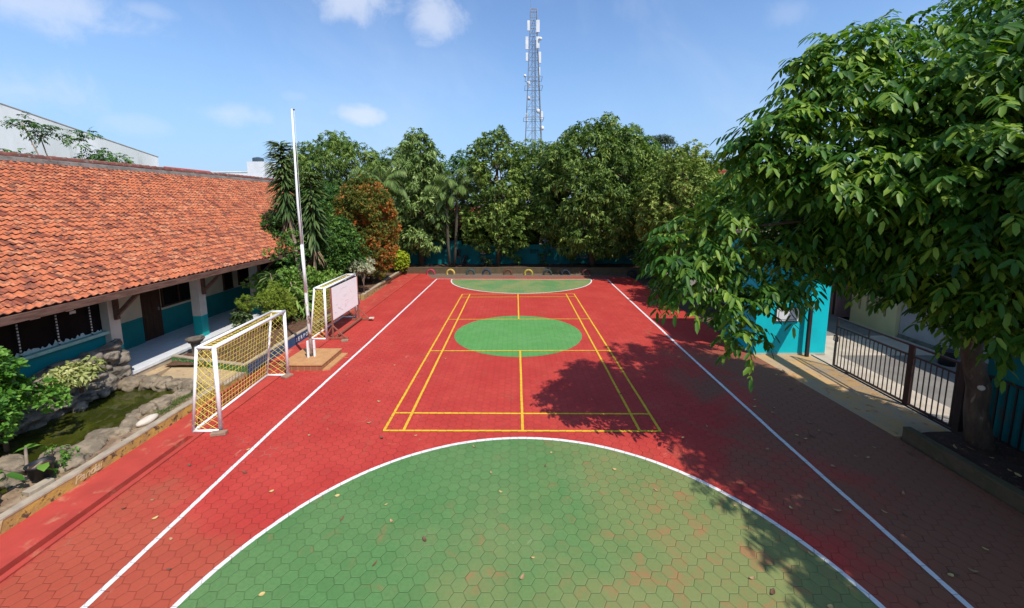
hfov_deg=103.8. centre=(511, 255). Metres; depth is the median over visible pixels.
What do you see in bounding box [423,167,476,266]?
palm tree
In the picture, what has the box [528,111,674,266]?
mango tree
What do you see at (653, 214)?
mango tree
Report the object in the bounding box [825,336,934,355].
side ground
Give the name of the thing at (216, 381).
football goal
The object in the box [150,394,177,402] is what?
pond stone
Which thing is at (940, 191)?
tree
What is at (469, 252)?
boundary wall
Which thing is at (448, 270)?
tyre
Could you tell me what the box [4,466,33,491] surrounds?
pond stone
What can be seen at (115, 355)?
rock wall
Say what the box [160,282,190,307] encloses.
window
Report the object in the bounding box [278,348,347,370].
flagpole plinth
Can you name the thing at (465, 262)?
strap leaved plant
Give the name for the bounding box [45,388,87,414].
boulder
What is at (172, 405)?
grass
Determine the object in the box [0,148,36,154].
feathery tree
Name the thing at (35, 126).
feathery tree
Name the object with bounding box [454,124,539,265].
broadleaf tree
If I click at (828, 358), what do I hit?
pavement
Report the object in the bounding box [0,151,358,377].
school house
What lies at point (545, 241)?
metal fence
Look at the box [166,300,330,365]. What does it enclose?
garden soil
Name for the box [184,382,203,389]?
pond stone
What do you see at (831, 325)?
road
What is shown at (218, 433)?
brick
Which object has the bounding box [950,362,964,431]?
gate post
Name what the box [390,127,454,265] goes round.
broadleaf tree
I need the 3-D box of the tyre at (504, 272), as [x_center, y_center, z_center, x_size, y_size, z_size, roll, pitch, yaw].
[-0.285,1.225,28.163,0.654,0.666,0.170,0,8,0]
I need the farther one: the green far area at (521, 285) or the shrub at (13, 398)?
the green far area at (521, 285)
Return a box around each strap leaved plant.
[255,271,302,321]
[285,281,320,319]
[308,293,329,310]
[456,249,468,264]
[479,257,493,265]
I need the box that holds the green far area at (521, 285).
[452,279,590,292]
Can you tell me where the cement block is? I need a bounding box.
[22,477,54,495]
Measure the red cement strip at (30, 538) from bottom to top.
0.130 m
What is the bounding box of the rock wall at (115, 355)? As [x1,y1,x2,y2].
[0,339,132,443]
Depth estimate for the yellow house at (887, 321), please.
15.61 m
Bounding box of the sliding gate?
[832,317,959,427]
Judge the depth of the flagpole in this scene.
12.22 m
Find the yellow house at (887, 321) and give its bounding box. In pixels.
[849,243,901,336]
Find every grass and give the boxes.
[2,317,317,498]
[147,382,206,416]
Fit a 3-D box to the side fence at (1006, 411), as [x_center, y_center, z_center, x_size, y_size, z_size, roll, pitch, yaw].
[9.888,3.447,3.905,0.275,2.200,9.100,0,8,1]
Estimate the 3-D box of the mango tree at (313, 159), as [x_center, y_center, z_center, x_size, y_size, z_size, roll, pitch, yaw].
[-14.830,-5.082,34.236,10.001,11.213,8.563,0,8,1]
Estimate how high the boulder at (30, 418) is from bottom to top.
0.371 m
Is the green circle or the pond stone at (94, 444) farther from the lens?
the green circle
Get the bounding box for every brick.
[210,429,227,436]
[281,373,292,378]
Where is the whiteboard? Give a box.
[324,276,371,338]
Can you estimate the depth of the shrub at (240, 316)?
14.50 m
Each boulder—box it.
[13,408,44,433]
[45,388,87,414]
[68,401,87,412]
[78,389,98,402]
[94,384,112,397]
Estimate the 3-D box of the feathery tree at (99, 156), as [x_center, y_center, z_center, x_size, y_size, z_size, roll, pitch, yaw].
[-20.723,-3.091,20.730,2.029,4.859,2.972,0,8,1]
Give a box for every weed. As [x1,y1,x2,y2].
[41,444,69,455]
[53,446,80,473]
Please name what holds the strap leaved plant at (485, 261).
on the back soil at (537, 265)
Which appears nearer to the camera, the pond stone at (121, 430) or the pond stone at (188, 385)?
the pond stone at (121, 430)
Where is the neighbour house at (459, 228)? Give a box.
[410,207,538,254]
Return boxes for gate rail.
[811,355,949,429]
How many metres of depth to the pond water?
9.13 m
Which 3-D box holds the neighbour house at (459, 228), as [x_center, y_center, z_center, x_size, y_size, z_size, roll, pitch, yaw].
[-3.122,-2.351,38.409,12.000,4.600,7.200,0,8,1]
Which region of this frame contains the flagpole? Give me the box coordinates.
[291,109,315,357]
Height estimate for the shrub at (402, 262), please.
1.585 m
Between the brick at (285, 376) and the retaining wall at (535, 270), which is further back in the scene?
the retaining wall at (535, 270)
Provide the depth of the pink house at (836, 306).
17.75 m
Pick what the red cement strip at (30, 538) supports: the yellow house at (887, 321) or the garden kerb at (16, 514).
the garden kerb at (16, 514)
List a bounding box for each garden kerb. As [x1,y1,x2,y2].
[0,382,224,534]
[171,354,247,375]
[224,372,245,387]
[245,301,359,374]
[361,270,401,299]
[901,426,1023,513]
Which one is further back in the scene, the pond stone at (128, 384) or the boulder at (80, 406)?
the pond stone at (128, 384)
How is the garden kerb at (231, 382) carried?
on the concrete entrance
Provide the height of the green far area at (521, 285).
0.001 m
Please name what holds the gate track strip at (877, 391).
on the concrete apron
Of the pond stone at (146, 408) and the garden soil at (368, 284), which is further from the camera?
the garden soil at (368, 284)
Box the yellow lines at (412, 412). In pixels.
[383,294,661,431]
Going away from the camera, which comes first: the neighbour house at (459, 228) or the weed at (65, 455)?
the weed at (65, 455)
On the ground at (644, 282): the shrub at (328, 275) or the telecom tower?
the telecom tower
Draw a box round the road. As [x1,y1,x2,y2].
[601,242,960,407]
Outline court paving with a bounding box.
[0,274,1023,607]
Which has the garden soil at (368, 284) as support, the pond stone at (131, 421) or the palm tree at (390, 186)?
the palm tree at (390, 186)
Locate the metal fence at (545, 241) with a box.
[544,238,663,257]
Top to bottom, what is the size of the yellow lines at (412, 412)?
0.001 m
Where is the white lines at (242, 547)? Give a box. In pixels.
[80,279,973,607]
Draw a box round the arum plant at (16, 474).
[0,443,56,480]
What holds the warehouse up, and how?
on the ground at (644, 282)
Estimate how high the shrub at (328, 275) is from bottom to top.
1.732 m
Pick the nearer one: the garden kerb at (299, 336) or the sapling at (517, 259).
the garden kerb at (299, 336)
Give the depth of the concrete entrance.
11.66 m
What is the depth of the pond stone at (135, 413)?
9.14 m
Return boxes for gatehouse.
[724,228,830,354]
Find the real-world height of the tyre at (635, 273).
0.666 m
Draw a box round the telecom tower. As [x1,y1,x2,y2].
[523,0,543,193]
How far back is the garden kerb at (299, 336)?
13.62 m
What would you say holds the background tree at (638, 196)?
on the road
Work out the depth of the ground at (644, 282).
20.40 m
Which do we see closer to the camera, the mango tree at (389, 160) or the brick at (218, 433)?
the brick at (218, 433)
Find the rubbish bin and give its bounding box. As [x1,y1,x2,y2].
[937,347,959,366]
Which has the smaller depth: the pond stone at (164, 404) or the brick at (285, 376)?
the pond stone at (164, 404)
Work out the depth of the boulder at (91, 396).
9.98 m
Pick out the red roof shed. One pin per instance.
(187, 169)
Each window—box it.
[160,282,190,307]
[222,271,233,290]
[237,262,269,284]
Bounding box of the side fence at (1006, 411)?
[987,347,1023,451]
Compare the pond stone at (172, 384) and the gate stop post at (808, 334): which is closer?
the pond stone at (172, 384)
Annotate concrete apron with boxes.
[755,355,949,439]
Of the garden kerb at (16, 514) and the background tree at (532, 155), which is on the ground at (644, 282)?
the background tree at (532, 155)
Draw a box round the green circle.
[454,316,581,356]
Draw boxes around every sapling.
[505,250,522,264]
[537,241,551,265]
[564,250,576,262]
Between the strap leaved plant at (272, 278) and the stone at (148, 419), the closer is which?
the stone at (148, 419)
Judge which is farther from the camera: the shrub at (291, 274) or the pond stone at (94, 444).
the shrub at (291, 274)
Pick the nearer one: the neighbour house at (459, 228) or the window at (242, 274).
the window at (242, 274)
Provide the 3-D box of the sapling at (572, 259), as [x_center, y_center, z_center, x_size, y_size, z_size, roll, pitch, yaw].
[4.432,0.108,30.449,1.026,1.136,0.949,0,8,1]
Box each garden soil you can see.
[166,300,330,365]
[328,269,404,295]
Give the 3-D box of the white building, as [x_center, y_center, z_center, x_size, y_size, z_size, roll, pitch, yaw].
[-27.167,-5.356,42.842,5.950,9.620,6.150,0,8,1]
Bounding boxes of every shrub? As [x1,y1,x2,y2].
[0,346,72,451]
[41,355,106,392]
[229,308,256,332]
[234,280,297,327]
[240,265,322,304]
[258,199,372,282]
[294,178,360,231]
[296,268,343,298]
[330,172,401,281]
[347,256,375,292]
[388,249,409,271]
[630,231,671,278]
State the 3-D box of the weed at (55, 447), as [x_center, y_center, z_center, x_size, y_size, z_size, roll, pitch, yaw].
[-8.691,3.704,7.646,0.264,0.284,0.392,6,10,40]
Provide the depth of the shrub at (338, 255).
19.80 m
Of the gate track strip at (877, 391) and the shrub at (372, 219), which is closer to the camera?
the gate track strip at (877, 391)
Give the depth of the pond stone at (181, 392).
10.15 m
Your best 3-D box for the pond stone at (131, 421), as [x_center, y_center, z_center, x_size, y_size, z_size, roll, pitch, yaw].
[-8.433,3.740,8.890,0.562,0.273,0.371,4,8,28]
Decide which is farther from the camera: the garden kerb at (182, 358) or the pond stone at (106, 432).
the garden kerb at (182, 358)
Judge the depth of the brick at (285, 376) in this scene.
11.60 m
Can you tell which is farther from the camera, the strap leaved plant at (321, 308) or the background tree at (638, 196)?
the background tree at (638, 196)
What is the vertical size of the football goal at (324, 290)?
1.978 m
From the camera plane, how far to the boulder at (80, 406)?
9.66 m
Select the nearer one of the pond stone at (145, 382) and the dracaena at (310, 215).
the pond stone at (145, 382)
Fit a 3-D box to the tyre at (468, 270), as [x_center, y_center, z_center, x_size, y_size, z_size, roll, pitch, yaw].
[-2.914,1.224,28.267,0.654,0.666,0.170,0,8,-2]
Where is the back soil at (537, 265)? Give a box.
[389,263,657,268]
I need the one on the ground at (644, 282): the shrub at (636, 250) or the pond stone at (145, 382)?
the shrub at (636, 250)
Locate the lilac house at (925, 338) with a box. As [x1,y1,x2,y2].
[898,274,995,367]
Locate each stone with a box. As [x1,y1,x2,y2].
[0,454,23,469]
[0,471,9,489]
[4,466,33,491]
[38,444,70,459]
[54,452,92,472]
[64,436,106,455]
[84,427,118,440]
[113,426,132,435]
[117,375,146,391]
[119,416,139,427]
[125,408,142,418]
[136,413,157,426]
[138,374,160,390]
[138,402,156,415]
[149,376,172,391]
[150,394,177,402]
[156,398,172,410]
[165,378,190,390]
[173,388,192,397]
[177,379,192,389]
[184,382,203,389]
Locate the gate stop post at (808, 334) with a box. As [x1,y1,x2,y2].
[804,307,814,356]
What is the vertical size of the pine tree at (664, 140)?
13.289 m
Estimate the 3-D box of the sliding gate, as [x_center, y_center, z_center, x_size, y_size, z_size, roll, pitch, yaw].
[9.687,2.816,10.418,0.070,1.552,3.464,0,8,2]
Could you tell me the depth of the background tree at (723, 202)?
17.48 m
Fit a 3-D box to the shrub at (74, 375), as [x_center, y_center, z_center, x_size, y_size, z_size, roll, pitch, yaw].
[-10.094,2.825,9.332,0.803,0.798,1.089,3,8,25]
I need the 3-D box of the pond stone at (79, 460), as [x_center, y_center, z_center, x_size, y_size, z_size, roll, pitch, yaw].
[-8.282,3.915,7.544,0.474,0.293,0.602,-2,8,-10]
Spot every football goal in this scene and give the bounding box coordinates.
[191,310,289,432]
[310,273,356,339]
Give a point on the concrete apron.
(888, 415)
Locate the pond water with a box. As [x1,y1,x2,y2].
[0,388,174,495]
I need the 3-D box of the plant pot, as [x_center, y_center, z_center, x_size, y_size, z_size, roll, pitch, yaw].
[-8.294,3.758,7.063,0.380,0.245,0.380,0,8,1]
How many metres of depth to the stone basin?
12.73 m
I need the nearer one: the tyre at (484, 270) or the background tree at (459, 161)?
the tyre at (484, 270)
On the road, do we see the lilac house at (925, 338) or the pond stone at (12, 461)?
the lilac house at (925, 338)
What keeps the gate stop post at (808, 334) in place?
on the concrete apron
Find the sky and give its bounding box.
[0,0,1017,202]
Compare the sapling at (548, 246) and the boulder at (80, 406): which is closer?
the boulder at (80, 406)
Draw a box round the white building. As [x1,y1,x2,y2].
[210,157,279,178]
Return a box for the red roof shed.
[164,166,209,171]
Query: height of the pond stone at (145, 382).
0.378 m
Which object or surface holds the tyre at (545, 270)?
on the court paving
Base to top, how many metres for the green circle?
0.001 m
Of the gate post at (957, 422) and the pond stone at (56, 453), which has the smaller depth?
the pond stone at (56, 453)
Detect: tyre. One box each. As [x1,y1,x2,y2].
[446,269,454,274]
[466,269,474,274]
[482,269,490,274]
[503,269,512,274]
[524,269,532,274]
[543,269,551,274]
[627,270,636,277]
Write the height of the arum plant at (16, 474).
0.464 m
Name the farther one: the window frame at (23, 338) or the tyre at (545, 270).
the tyre at (545, 270)
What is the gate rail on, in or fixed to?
on the gate track strip at (877, 391)
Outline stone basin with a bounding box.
[185,334,204,354]
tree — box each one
[0,111,107,157]
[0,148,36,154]
[71,148,134,163]
[280,130,393,236]
[349,158,409,228]
[366,147,438,235]
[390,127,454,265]
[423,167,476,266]
[434,149,493,244]
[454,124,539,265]
[501,138,568,252]
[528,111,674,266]
[596,134,666,229]
[631,139,731,257]
[632,158,721,248]
[633,0,1023,450]
[648,134,684,158]
[684,168,793,288]
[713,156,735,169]
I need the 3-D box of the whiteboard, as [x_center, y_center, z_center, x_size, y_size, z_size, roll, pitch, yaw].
[-6.497,1.951,15.968,0.880,1.935,2.500,0,8,1]
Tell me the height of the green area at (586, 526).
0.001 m
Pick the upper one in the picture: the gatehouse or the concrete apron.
the gatehouse
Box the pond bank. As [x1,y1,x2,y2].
[0,384,212,513]
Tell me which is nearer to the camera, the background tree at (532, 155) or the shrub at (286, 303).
the shrub at (286, 303)
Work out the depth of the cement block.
6.81 m
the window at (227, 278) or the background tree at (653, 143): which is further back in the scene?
the background tree at (653, 143)
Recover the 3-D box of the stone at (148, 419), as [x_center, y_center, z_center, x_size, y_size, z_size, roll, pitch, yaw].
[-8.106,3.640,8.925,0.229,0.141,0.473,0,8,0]
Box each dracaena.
[261,140,304,309]
[292,171,331,297]
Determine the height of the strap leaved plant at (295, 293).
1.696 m
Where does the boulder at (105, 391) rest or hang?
in the pond water
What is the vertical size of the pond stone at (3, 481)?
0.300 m
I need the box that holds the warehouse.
[0,103,158,166]
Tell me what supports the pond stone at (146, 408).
in the pond water
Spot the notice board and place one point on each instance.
(781, 316)
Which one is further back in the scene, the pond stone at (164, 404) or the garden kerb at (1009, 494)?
the pond stone at (164, 404)
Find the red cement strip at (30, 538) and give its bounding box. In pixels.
[0,274,418,582]
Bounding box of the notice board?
[775,307,799,321]
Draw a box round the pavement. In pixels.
[816,355,950,428]
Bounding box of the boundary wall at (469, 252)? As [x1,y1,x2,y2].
[370,240,687,265]
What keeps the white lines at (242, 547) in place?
on the court paving
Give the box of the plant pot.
[23,456,55,480]
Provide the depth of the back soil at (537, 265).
30.27 m
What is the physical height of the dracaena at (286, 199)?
7.694 m
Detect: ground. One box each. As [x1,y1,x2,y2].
[334,205,849,333]
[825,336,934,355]
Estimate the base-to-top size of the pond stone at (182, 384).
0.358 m
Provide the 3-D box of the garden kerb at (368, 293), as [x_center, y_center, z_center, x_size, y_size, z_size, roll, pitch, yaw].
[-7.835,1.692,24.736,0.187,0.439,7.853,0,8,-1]
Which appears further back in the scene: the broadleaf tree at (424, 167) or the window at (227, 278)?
the broadleaf tree at (424, 167)
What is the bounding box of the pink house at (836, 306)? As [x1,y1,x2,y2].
[829,268,851,316]
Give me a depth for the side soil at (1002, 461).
7.62 m
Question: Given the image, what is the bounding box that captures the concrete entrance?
[143,362,246,388]
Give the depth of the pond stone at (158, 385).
10.72 m
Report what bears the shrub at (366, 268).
on the garden soil at (368, 284)
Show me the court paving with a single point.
(942, 526)
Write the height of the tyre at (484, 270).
0.666 m
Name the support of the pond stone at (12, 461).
in the pond water
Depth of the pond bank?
7.23 m
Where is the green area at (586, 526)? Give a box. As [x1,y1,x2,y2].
[177,439,878,607]
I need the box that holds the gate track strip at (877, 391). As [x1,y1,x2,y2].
[809,355,951,431]
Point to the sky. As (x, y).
(187, 84)
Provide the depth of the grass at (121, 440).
10.08 m
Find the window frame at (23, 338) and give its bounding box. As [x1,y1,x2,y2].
[0,303,102,359]
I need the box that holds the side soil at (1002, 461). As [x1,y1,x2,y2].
[922,431,1023,490]
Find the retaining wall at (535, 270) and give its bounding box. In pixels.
[392,267,666,274]

